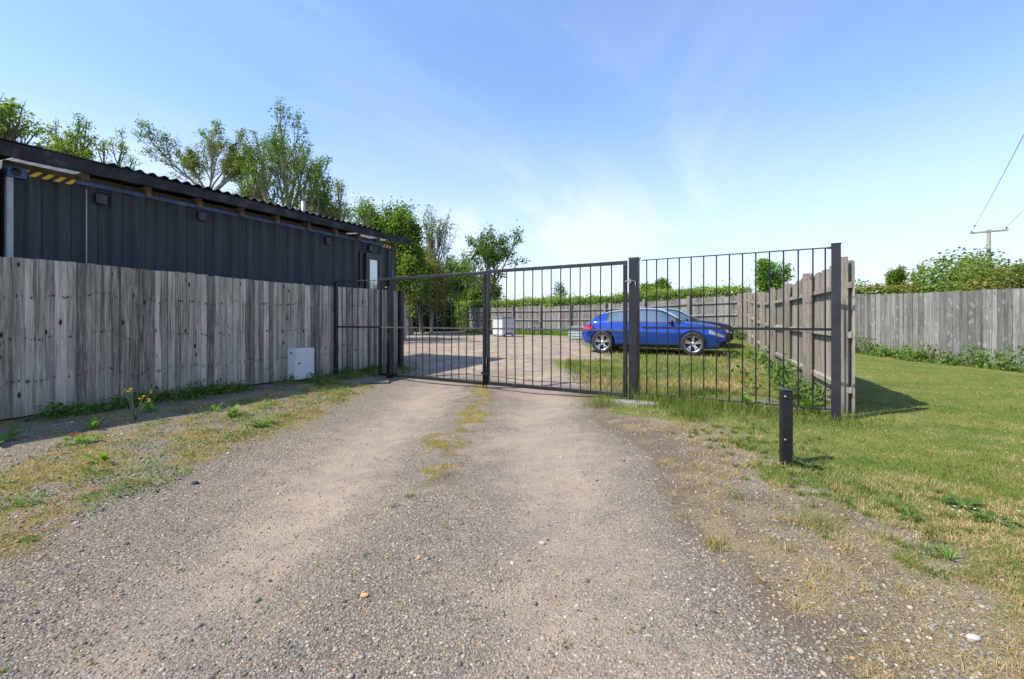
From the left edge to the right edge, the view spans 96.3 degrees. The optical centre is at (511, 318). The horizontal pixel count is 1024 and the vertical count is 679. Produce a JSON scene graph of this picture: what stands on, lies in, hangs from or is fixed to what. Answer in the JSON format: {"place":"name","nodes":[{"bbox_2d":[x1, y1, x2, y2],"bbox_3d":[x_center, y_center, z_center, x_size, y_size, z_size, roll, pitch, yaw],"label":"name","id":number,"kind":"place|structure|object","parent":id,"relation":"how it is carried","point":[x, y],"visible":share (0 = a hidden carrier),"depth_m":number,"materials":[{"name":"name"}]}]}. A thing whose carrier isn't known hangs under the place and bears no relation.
{"place":"outdoors","nodes":[
{"label":"outdoors","id":0,"kind":"place"},
{"bbox_2d":[414,331,463,333],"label":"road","id":1,"kind":"structure","parent":0,"point":[447,332],"depth_m":31.17,"materials":[{"name":"grey asphalt"}]},
{"bbox_2d":[0,370,1023,678],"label":"driveway","id":2,"kind":"structure","parent":0,"point":[542,411],"depth_m":2.14,"materials":[{"name":"grey gravel"}]},
{"bbox_2d":[360,593,368,597],"bbox_3d":[-0.599,1.121,1.862,0.035,0.016,0.023,0,0,0],"label":"pebble","id":3,"kind":"object","parent":2,"relation":"on","point":[363,595],"visible":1,"depth_m":1.85,"materials":[{"name":"stone"}]},
{"bbox_2d":[435,469,469,481],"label":"grass tuft","id":4,"kind":"object","parent":2,"relation":"on","point":[451,475],"visible":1,"depth_m":3.26,"materials":[{"name":"green plant"}]},
{"bbox_2d":[61,410,987,678],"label":"larger stones","id":5,"kind":"object","parent":2,"relation":"on","point":[799,649],"visible":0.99,"depth_m":1.56,"materials":[{"name":"grey stone"}]},
{"bbox_2d":[566,391,642,409],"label":"grass tuft","id":6,"kind":"object","parent":2,"relation":"on","point":[601,402],"visible":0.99,"depth_m":5.81,"materials":[{"name":"green plant"}]},
{"bbox_2d":[583,411,1022,678],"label":"shoulder flints","id":7,"kind":"object","parent":2,"relation":"on","point":[869,657],"visible":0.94,"depth_m":1.95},
{"bbox_2d":[0,325,1023,678],"bbox_3d":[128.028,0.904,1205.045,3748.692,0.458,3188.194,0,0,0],"label":"ground","id":8,"kind":"structure","parent":0,"point":[630,447],"depth_m":3.19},
{"bbox_2d":[0,424,25,442],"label":"weed","id":9,"kind":"object","parent":8,"relation":"on","point":[4,436],"visible":1,"depth_m":4.12,"materials":[{"name":"green plant"}]},
{"bbox_2d":[17,535,40,543],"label":"weed","id":10,"kind":"object","parent":8,"relation":"on","point":[32,538],"visible":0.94,"depth_m":2.32,"materials":[{"name":"green plant"}]},
{"bbox_2d":[0,92,58,159],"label":"oak tree","id":11,"kind":"object","parent":8,"relation":"on","point":[10,130],"visible":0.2,"depth_m":15.83,"materials":[{"name":"green plant"}]},
{"bbox_2d":[59,435,103,441],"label":"weed","id":12,"kind":"object","parent":8,"relation":"on","point":[78,438],"visible":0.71,"depth_m":4.02,"materials":[{"name":"green plant"}]},
{"bbox_2d":[75,493,101,500],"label":"weed","id":13,"kind":"object","parent":8,"relation":"on","point":[95,495],"visible":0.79,"depth_m":2.85,"materials":[{"name":"green plant"}]},
{"bbox_2d":[78,416,105,428],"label":"weed","id":14,"kind":"object","parent":8,"relation":"on","point":[93,423],"visible":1,"depth_m":4.57,"materials":[{"name":"green plant"}]},
{"bbox_2d":[43,110,141,169],"bbox_3d":[-20.372,-4.446,22.178,4.052,10.901,3.344,0,0,-36],"label":"oak tree","id":15,"kind":"object","parent":8,"relation":"on","point":[70,146],"visible":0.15,"depth_m":21.56,"materials":[{"name":"green plant"}]},
{"bbox_2d":[78,452,109,460],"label":"weed","id":16,"kind":"object","parent":8,"relation":"on","point":[103,457],"visible":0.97,"depth_m":3.48,"materials":[{"name":"green plant"}]},
{"bbox_2d":[121,388,152,420],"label":"ragwort plant","id":17,"kind":"object","parent":8,"relation":"on","point":[133,410],"visible":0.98,"depth_m":4.90,"materials":[{"name":"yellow plant"}]},
{"bbox_2d":[138,402,158,411],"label":"weed","id":18,"kind":"object","parent":8,"relation":"on","point":[150,406],"visible":0.93,"depth_m":5.39,"materials":[{"name":"green plant"}]},
{"bbox_2d":[0,385,367,562],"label":"verge flints","id":19,"kind":"object","parent":8,"relation":"on","point":[78,512],"visible":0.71,"depth_m":3.72,"materials":[{"name":"grey stone"}]},
{"bbox_2d":[0,382,376,517],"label":"verge weeds","id":20,"kind":"object","parent":8,"relation":"on","point":[119,489],"visible":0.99,"depth_m":3.91,"materials":[{"name":"green plant"}]},
{"bbox_2d":[128,113,258,189],"bbox_3d":[-11.668,-3.353,17.368,3.940,8.781,3.306,0,0,0],"label":"ash tree","id":21,"kind":"object","parent":8,"relation":"on","point":[228,162],"visible":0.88,"depth_m":17.36,"materials":[{"name":"green plant"}]},
{"bbox_2d":[0,257,395,419],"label":"board fence","id":22,"kind":"object","parent":8,"relation":"on","point":[60,333],"visible":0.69,"depth_m":6.19,"materials":[{"name":"grey wood"}]},
{"bbox_2d":[288,347,313,379],"bbox_3d":[-3.796,0.800,8.260,0.230,0.550,0.410,0,0,24],"label":"meter cabinet","id":23,"kind":"object","parent":22,"relation":"attached to","point":[300,363],"visible":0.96,"depth_m":8.14,"materials":[{"name":"plastic"}]},
{"bbox_2d":[0,138,412,371],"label":"container building","id":24,"kind":"structure","parent":8,"relation":"on","point":[58,206],"depth_m":6.85,"materials":[{"name":"paint"}]},
{"bbox_2d":[364,252,381,289],"bbox_3d":[-3.235,-0.725,10.696,0.075,1.590,0.526,0,0,27],"label":"door","id":25,"kind":"structure","parent":24,"relation":"in","point":[372,262],"depth_m":10.66,"materials":[{"name":"metal"}]},
{"bbox_2d":[21,362,400,421],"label":"fence foot weeds","id":26,"kind":"object","parent":8,"relation":"on","point":[188,394],"visible":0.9,"depth_m":5.99,"materials":[{"name":"green plant"}]},
{"bbox_2d":[201,402,221,409],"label":"weed","id":27,"kind":"object","parent":8,"relation":"on","point":[213,405],"visible":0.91,"depth_m":5.49,"materials":[{"name":"green plant"}]},
{"bbox_2d":[223,404,245,415],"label":"weed","id":28,"kind":"object","parent":8,"relation":"on","point":[235,410],"visible":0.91,"depth_m":5.19,"materials":[{"name":"green plant"}]},
{"bbox_2d":[229,132,279,201],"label":"ash tree","id":29,"kind":"object","parent":8,"relation":"on","point":[238,184],"visible":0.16,"depth_m":19.95,"materials":[{"name":"green plant"}]},
{"bbox_2d":[245,417,274,426],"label":"weed","id":30,"kind":"object","parent":8,"relation":"on","point":[263,421],"visible":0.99,"depth_m":4.77,"materials":[{"name":"green plant"}]},
{"bbox_2d":[233,96,336,216],"bbox_3d":[-8.887,-3.559,18.178,3.972,9.183,4.929,0,0,-35],"label":"willow tree","id":31,"kind":"object","parent":8,"relation":"on","point":[280,157],"visible":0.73,"depth_m":17.26,"materials":[{"name":"green plant"}]},
{"bbox_2d":[292,161,375,227],"bbox_3d":[-8.043,-2.749,20.137,2.976,7.496,3.916,0,0,31],"label":"willow tree","id":32,"kind":"object","parent":8,"relation":"on","point":[336,211],"visible":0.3,"depth_m":19.60,"materials":[{"name":"green plant"}]},
{"bbox_2d":[0,380,668,678],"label":"moss and stonecrop","id":33,"kind":"object","parent":8,"relation":"on","point":[119,580],"visible":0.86,"depth_m":2.95,"materials":[{"name":"green plant"}]},
{"bbox_2d":[333,282,337,374],"bbox_3d":[-3.486,0.260,9.086,0.068,1.984,0.068,0,0,32],"label":"gate post","id":34,"kind":"object","parent":8,"relation":"on","point":[335,325],"visible":0.79,"depth_m":9.06,"materials":[{"name":"black metal"}]},
{"bbox_2d":[335,280,377,374],"bbox_3d":[-3.016,0.163,8.931,0.990,1.825,0.041,0,0,18],"label":"railing panel","id":35,"kind":"object","parent":34,"relation":"attached to","point":[352,326],"visible":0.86,"depth_m":8.96,"materials":[{"name":"metal"}]},
{"bbox_2d":[284,362,418,384],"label":"panel foot weeds","id":36,"kind":"object","parent":8,"relation":"on","point":[330,380],"visible":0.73,"depth_m":8.54,"materials":[{"name":"green plant"}]},
{"bbox_2d":[360,379,389,383],"bbox_3d":[-2.420,1.104,8.120,0.480,0.022,0.340,0,0,-11],"label":"drain cover","id":37,"kind":"object","parent":8,"relation":"on","point":[375,381],"visible":1,"depth_m":8.02,"materials":[{"name":"metal"}]},
{"bbox_2d":[344,192,428,252],"bbox_3d":[-7.417,-3.092,26.542,5.064,8.164,4.307,0,0,-12],"label":"maple tree","id":38,"kind":"object","parent":8,"relation":"on","point":[395,218],"visible":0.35,"depth_m":25.69,"materials":[{"name":"green plant"}]},
{"bbox_2d":[385,280,393,377],"bbox_3d":[-2.338,0.259,8.754,0.129,2.023,0.125,0,0,32],"label":"gate post","id":39,"kind":"object","parent":8,"relation":"on","point":[391,325],"visible":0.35,"depth_m":8.72,"materials":[{"name":"black metal"}]},
{"bbox_2d":[378,271,485,386],"bbox_3d":[-1.488,0.163,8.103,2.486,1.875,0.083,0,0,32],"label":"gate leaf","id":40,"kind":"object","parent":39,"relation":"attached to","point":[415,376],"visible":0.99,"depth_m":8.08,"materials":[{"name":"metal"}]},
{"bbox_2d":[413,303,435,328],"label":"shrub","id":41,"kind":"object","parent":8,"relation":"on","point":[427,314],"visible":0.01,"depth_m":33.08,"materials":[{"name":"green plant"}]},
{"bbox_2d":[399,257,453,332],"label":"hawthorn tree","id":42,"kind":"object","parent":8,"relation":"on","point":[441,295],"visible":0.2,"depth_m":29.77,"materials":[{"name":"green plant"}]},
{"bbox_2d":[413,296,455,331],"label":"shrub","id":43,"kind":"object","parent":8,"relation":"on","point":[447,321],"visible":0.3,"depth_m":33.38,"materials":[{"name":"green plant"}]},
{"bbox_2d":[419,204,456,332],"bbox_3d":[-4.959,-3.456,31.339,2.817,8.874,2.150,0,0,-18],"label":"poplar tree","id":44,"kind":"object","parent":8,"relation":"on","point":[431,243],"visible":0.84,"depth_m":31.07,"materials":[{"name":"green plant"}]},
{"bbox_2d":[415,293,460,330],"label":"shrub","id":45,"kind":"object","parent":8,"relation":"on","point":[449,307],"visible":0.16,"depth_m":35.33,"materials":[{"name":"green plant"}]},
{"bbox_2d":[437,249,473,301],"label":"birch tree","id":46,"kind":"object","parent":8,"relation":"on","point":[464,264],"visible":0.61,"depth_m":39.67,"materials":[{"name":"green plant"}]},
{"bbox_2d":[437,261,477,303],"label":"sycamore tree","id":47,"kind":"object","parent":8,"relation":"on","point":[456,287],"visible":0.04,"depth_m":41.07,"materials":[{"name":"green plant"}]},
{"bbox_2d":[453,270,505,301],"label":"hazel tree","id":48,"kind":"object","parent":8,"relation":"on","point":[470,293],"visible":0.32,"depth_m":37.63,"materials":[{"name":"green plant"}]},
{"bbox_2d":[354,335,620,398],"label":"gravel yard","id":49,"kind":"structure","parent":8,"relation":"on","point":[444,343],"depth_m":11.41,"materials":[{"name":"beige gravel"}]},
{"bbox_2d":[397,291,403,367],"bbox_3d":[-2.526,0.306,10.400,0.105,1.892,0.105,0,0,32],"label":"dark post","id":50,"kind":"object","parent":49,"relation":"on","point":[399,324],"visible":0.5,"depth_m":10.36,"materials":[{"name":"black metal"}]},
{"bbox_2d":[404,303,405,338],"bbox_3d":[-5.993,0.158,20.796,2.509,1.785,0.187,0,0,-37],"label":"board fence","id":51,"kind":"object","parent":49,"relation":"on","point":[404,321],"visible":0.08,"depth_m":21.46,"materials":[{"name":"grey wood"}]},
{"bbox_2d":[382,218,435,334],"bbox_3d":[-5.781,-2.478,25.679,3.021,6.898,3.373,0,0,0],"label":"maple tree","id":52,"kind":"object","parent":49,"relation":"on","point":[410,261],"visible":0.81,"depth_m":25.36,"materials":[{"name":"green plant"}]},
{"bbox_2d":[491,317,515,336],"bbox_3d":[-0.450,0.419,24.293,0.920,1.080,0.980,0,0,-38],"label":"storage box","id":53,"kind":"object","parent":49,"relation":"on","point":[502,323],"visible":0.72,"depth_m":24.00,"materials":[{"name":"white paint"}]},
{"bbox_2d":[534,322,541,334],"bbox_3d":[1.469,0.544,25.988,0.479,0.759,0.284,0,0,-29],"label":"metal frame","id":54,"kind":"object","parent":49,"relation":"on","point":[539,327],"visible":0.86,"depth_m":25.95,"materials":[{"name":"black metal"}]},
{"bbox_2d":[453,219,530,300],"bbox_3d":[-1.757,-3.269,34.626,5.365,8.501,5.158,0,0,-41],"label":"cherry tree","id":55,"kind":"object","parent":8,"relation":"on","point":[488,253],"visible":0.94,"depth_m":33.85,"materials":[{"name":"green plant"}]},
{"bbox_2d":[0,382,1023,678],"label":"straw tufts","id":56,"kind":"object","parent":8,"relation":"on","point":[764,540],"visible":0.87,"depth_m":2.93,"materials":[{"name":"beige plant"}]},
{"bbox_2d":[0,383,1023,678],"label":"dry straw","id":57,"kind":"object","parent":8,"relation":"on","point":[908,611],"visible":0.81,"depth_m":1.80,"materials":[{"name":"beige plant"}]},
{"bbox_2d":[543,280,573,298],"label":"elder tree","id":58,"kind":"object","parent":8,"relation":"on","point":[562,289],"visible":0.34,"depth_m":35.63,"materials":[{"name":"green plant"}]},
{"bbox_2d":[568,326,583,338],"bbox_3d":[3.413,0.609,21.000,1.580,0.550,0.680,0,0,30],"label":"garden chest","id":59,"kind":"object","parent":8,"relation":"on","point":[574,334],"visible":0.38,"depth_m":20.93,"materials":[{"name":"white plastic"}]},
{"bbox_2d":[464,327,733,335],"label":"back fence weeds","id":60,"kind":"object","parent":8,"relation":"on","point":[554,332],"visible":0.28,"depth_m":27.50,"materials":[{"name":"green plant"}]},
{"bbox_2d":[452,275,753,331],"bbox_3d":[3.464,-0.517,27.875,20.578,3.360,2.060,0,0,43],"label":"clipped hedge","id":61,"kind":"object","parent":8,"relation":"on","point":[697,291],"visible":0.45,"depth_m":25.95,"materials":[{"name":"green plant"}]},
{"bbox_2d":[467,293,740,333],"bbox_3d":[3.429,-0.051,26.600,18.441,2.194,0.192,0,0,44],"label":"board fence","id":62,"kind":"object","parent":8,"relation":"on","point":[710,309],"visible":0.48,"depth_m":25.98,"materials":[{"name":"wood"}]},
{"bbox_2d":[624,257,640,399],"bbox_3d":[1.634,0.208,6.187,0.195,2.071,0.141,0,0,32],"label":"gate post","id":63,"kind":"object","parent":8,"relation":"on","point":[633,281],"visible":0.85,"depth_m":6.14,"materials":[{"name":"black metal"}]},
{"bbox_2d":[484,260,627,396],"bbox_3d":[0.566,0.152,6.836,2.328,1.895,0.083,0,0,32],"label":"gate leaf","id":64,"kind":"object","parent":63,"relation":"attached to","point":[624,330],"visible":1,"depth_m":6.75,"materials":[{"name":"metal"}]},
{"bbox_2d":[611,399,658,405],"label":"concrete slab","id":65,"kind":"structure","parent":8,"relation":"on","point":[627,402],"depth_m":5.88,"materials":[{"name":"grey concrete"}]},
{"bbox_2d":[582,308,725,355],"bbox_3d":[4.356,0.343,14.288,4.154,1.393,2.175,0,0,23],"label":"parked car","id":66,"kind":"object","parent":8,"relation":"on","point":[673,337],"visible":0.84,"depth_m":13.46,"materials":[{"name":"blue paint"}]},
{"bbox_2d":[640,276,673,291],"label":"lime tree","id":67,"kind":"object","parent":8,"relation":"on","point":[662,283],"visible":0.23,"depth_m":47.57,"materials":[{"name":"green plant"}]},
{"bbox_2d":[563,337,772,395],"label":"yard grass","id":68,"kind":"structure","parent":8,"relation":"on","point":[735,387],"depth_m":8.85,"materials":[{"name":"green plant"}]},
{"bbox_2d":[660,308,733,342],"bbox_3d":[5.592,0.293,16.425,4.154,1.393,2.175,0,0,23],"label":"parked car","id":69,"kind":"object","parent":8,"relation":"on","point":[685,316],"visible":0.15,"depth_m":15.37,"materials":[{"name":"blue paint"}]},
{"bbox_2d":[693,530,730,555],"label":"grass tuft","id":70,"kind":"object","parent":8,"relation":"on","point":[712,542],"visible":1,"depth_m":2.25,"materials":[{"name":"plant"}]},
{"bbox_2d":[733,326,746,339],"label":"weed clump","id":71,"kind":"object","parent":8,"relation":"on","point":[737,334],"visible":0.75,"depth_m":17.77,"materials":[{"name":"green plant"}]},
{"bbox_2d":[723,345,768,364],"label":"weed clump","id":72,"kind":"object","parent":8,"relation":"on","point":[760,356],"visible":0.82,"depth_m":11.56,"materials":[{"name":"green plant"}]},
{"bbox_2d":[743,391,760,405],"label":"dock plant","id":73,"kind":"object","parent":8,"relation":"on","point":[746,397],"visible":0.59,"depth_m":5.67,"materials":[{"name":"green plant"}]},
{"bbox_2d":[725,356,800,386],"bbox_3d":[4.683,0.909,8.232,1.627,0.491,1.358,0,0,-24],"label":"weed clump","id":74,"kind":"object","parent":8,"relation":"on","point":[789,370],"visible":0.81,"depth_m":8.07,"materials":[{"name":"green plant"}]},
{"bbox_2d":[749,257,794,293],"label":"young maple","id":75,"kind":"object","parent":8,"relation":"on","point":[776,279],"visible":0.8,"depth_m":23.63,"materials":[{"name":"green plant"}]},
{"bbox_2d":[736,369,830,404],"bbox_3d":[3.735,0.934,6.223,0.920,0.443,1.415,0,0,0],"label":"weed clump","id":76,"kind":"object","parent":8,"relation":"on","point":[803,394],"visible":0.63,"depth_m":6.02,"materials":[{"name":"green plant"}]},
{"bbox_2d":[740,256,854,413],"bbox_3d":[7.019,0.042,12.767,0.192,2.317,16.169,0,0,23],"label":"board fence","id":77,"kind":"object","parent":8,"relation":"on","point":[847,330],"visible":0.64,"depth_m":7.14,"materials":[{"name":"beige wood"}]},
{"bbox_2d":[793,398,824,412],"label":"dock plant","id":78,"kind":"object","parent":8,"relation":"on","point":[807,403],"visible":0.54,"depth_m":5.35,"materials":[{"name":"green plant"}]},
{"bbox_2d":[779,497,855,538],"bbox_3d":[1.603,1.030,2.409,0.370,0.137,0.327,0,0,41],"label":"grass tuft","id":79,"kind":"object","parent":8,"relation":"on","point":[820,522],"visible":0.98,"depth_m":2.37,"materials":[{"name":"green plant"}]},
{"bbox_2d":[827,243,840,420],"bbox_3d":[3.530,0.214,5.027,0.126,2.082,0.093,0,0,32],"label":"gate post","id":80,"kind":"object","parent":8,"relation":"on","point":[835,248],"visible":0.84,"depth_m":4.98,"materials":[{"name":"metal"}]},
{"bbox_2d":[642,247,830,409],"bbox_3d":[2.623,0.105,5.586,2.084,1.790,0.040,0,0,32],"label":"railing panel","id":81,"kind":"object","parent":80,"relation":"attached to","point":[756,328],"visible":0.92,"depth_m":5.42,"materials":[{"name":"metal"}]},
{"bbox_2d":[855,278,873,291],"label":"bush","id":82,"kind":"object","parent":8,"relation":"on","point":[862,283],"visible":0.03,"depth_m":22.97,"materials":[{"name":"green plant"}]},
{"bbox_2d":[855,336,896,357],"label":"bramble clump","id":83,"kind":"object","parent":8,"relation":"on","point":[880,352],"visible":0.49,"depth_m":13.20,"materials":[{"name":"green plant"}]},
{"bbox_2d":[884,264,912,291],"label":"sapling","id":84,"kind":"object","parent":8,"relation":"on","point":[896,275],"visible":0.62,"depth_m":23.86,"materials":[{"name":"green plant"}]},
{"bbox_2d":[855,276,955,294],"bbox_3d":[16.900,-0.576,20.508,5.277,3.079,2.014,0,0,25],"label":"field hedge","id":85,"kind":"object","parent":8,"relation":"on","point":[885,289],"visible":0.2,"depth_m":20.13,"materials":[{"name":"green plant"}]},
{"bbox_2d":[909,263,925,284],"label":"sapling","id":86,"kind":"object","parent":8,"relation":"on","point":[914,276],"visible":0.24,"depth_m":24.96,"materials":[{"name":"green plant"}]},
{"bbox_2d":[917,541,934,547],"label":"weed","id":87,"kind":"object","parent":8,"relation":"on","point":[925,544],"visible":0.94,"depth_m":2.19,"materials":[{"name":"green plant"}]},
{"bbox_2d":[882,341,981,365],"bbox_3d":[10.539,0.874,11.578,1.021,0.597,2.470,0,0,0],"label":"bramble clump","id":88,"kind":"object","parent":8,"relation":"on","point":[919,356],"visible":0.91,"depth_m":11.70,"materials":[{"name":"green plant"}]},
{"bbox_2d":[855,288,1023,366],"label":"board fence","id":89,"kind":"object","parent":8,"relation":"on","point":[986,319],"visible":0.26,"depth_m":11.46,"materials":[{"name":"grey wood"}]},
{"bbox_2d":[933,543,959,559],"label":"weed","id":90,"kind":"object","parent":8,"relation":"on","point":[950,552],"visible":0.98,"depth_m":2.10,"materials":[{"name":"green plant"}]},
{"bbox_2d":[935,262,964,291],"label":"bush","id":91,"kind":"object","parent":8,"relation":"on","point":[952,280],"depth_m":17.53,"materials":[{"name":"green plant"}]},
{"bbox_2d":[904,247,1023,292],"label":"bush","id":92,"kind":"object","parent":8,"relation":"on","point":[930,274],"visible":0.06,"depth_m":19.68,"materials":[{"name":"green plant"}]},
{"bbox_2d":[932,251,1009,289],"bbox_3d":[20.444,-1.066,20.069,3.329,3.769,3.064,0,0,-36],"label":"bush","id":93,"kind":"object","parent":8,"relation":"on","point":[976,254],"visible":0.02,"depth_m":19.84,"materials":[{"name":"green plant"}]},
{"bbox_2d":[965,633,980,640],"bbox_3d":[1.576,1.088,1.568,0.042,0.018,0.029,0,0,0],"label":"stone","id":94,"kind":"object","parent":8,"relation":"on","point":[973,636],"visible":1,"depth_m":1.56,"materials":[{"name":"white stone"}]},
{"bbox_2d":[932,248,1023,291],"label":"bush","id":95,"kind":"object","parent":8,"relation":"on","point":[986,282],"visible":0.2,"depth_m":14.93,"materials":[{"name":"green plant"}]},
{"bbox_2d":[955,344,1023,372],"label":"bramble clump","id":96,"kind":"object","parent":8,"relation":"on","point":[983,361],"visible":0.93,"depth_m":9.92,"materials":[{"name":"green plant"}]},
{"bbox_2d":[970,227,1008,263],"bbox_3d":[35.044,-2.705,35.320,4.163,8.250,1.374,0,0,36],"label":"power pole","id":97,"kind":"object","parent":8,"relation":"on","point":[988,238],"visible":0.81,"depth_m":34.88,"materials":[{"name":"brown wood"}]},
{"bbox_2d":[972,135,1023,229],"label":"overhead wire","id":98,"kind":"object","parent":97,"relation":"attached to","point":[1001,177],"visible":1,"depth_m":20.39,"materials":[{"name":"metal"}]},
{"bbox_2d":[0,0,1023,312],"label":"sky","id":99,"kind":"structure","parent":0,"point":[884,131],"materials":[{"name":"blue"}]},
{"bbox_2d":[611,380,917,437],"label":"rough grass","id":100,"kind":"structure","parent":0,"point":[724,406],"depth_m":5.40,"materials":[{"name":"green plant"}]},
{"bbox_2d":[571,349,1023,660],"bbox_3d":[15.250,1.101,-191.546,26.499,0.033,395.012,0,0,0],"label":"lawn","id":101,"kind":"structure","parent":0,"point":[891,443],"depth_m":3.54,"materials":[{"name":"green plant"}]},
{"bbox_2d":[655,398,727,422],"bbox_3d":[1.986,0.993,5.089,0.776,0.228,0.784,0,0,-38],"label":"grass tuft","id":102,"kind":"object","parent":101,"relation":"on","point":[693,410],"visible":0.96,"depth_m":5.11,"materials":[{"name":"green plant"}]},
{"bbox_2d":[779,388,792,464],"bbox_3d":[2.078,0.875,3.476,0.078,0.686,0.087,0,0,14],"label":"bollard","id":103,"kind":"object","parent":101,"relation":"on","point":[786,426],"visible":0.9,"depth_m":3.45,"materials":[{"name":"black metal"}]},
{"bbox_2d":[791,457,825,469],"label":"weed","id":104,"kind":"object","parent":101,"relation":"on","point":[809,465],"visible":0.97,"depth_m":3.38,"materials":[{"name":"green plant"}]},
{"bbox_2d":[893,505,933,523],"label":"thistle","id":105,"kind":"object","parent":101,"relation":"on","point":[908,512],"visible":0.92,"depth_m":2.56,"materials":[{"name":"green plant"}]},
{"bbox_2d":[933,493,989,512],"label":"dock plant","id":106,"kind":"object","parent":101,"relation":"on","point":[971,502],"visible":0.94,"depth_m":2.71,"materials":[{"name":"green plant"}]},
{"bbox_2d":[972,510,1023,530],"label":"dock plant","id":107,"kind":"object","parent":101,"relation":"on","point":[1005,522],"visible":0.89,"depth_m":2.49,"materials":[{"name":"green plant"}]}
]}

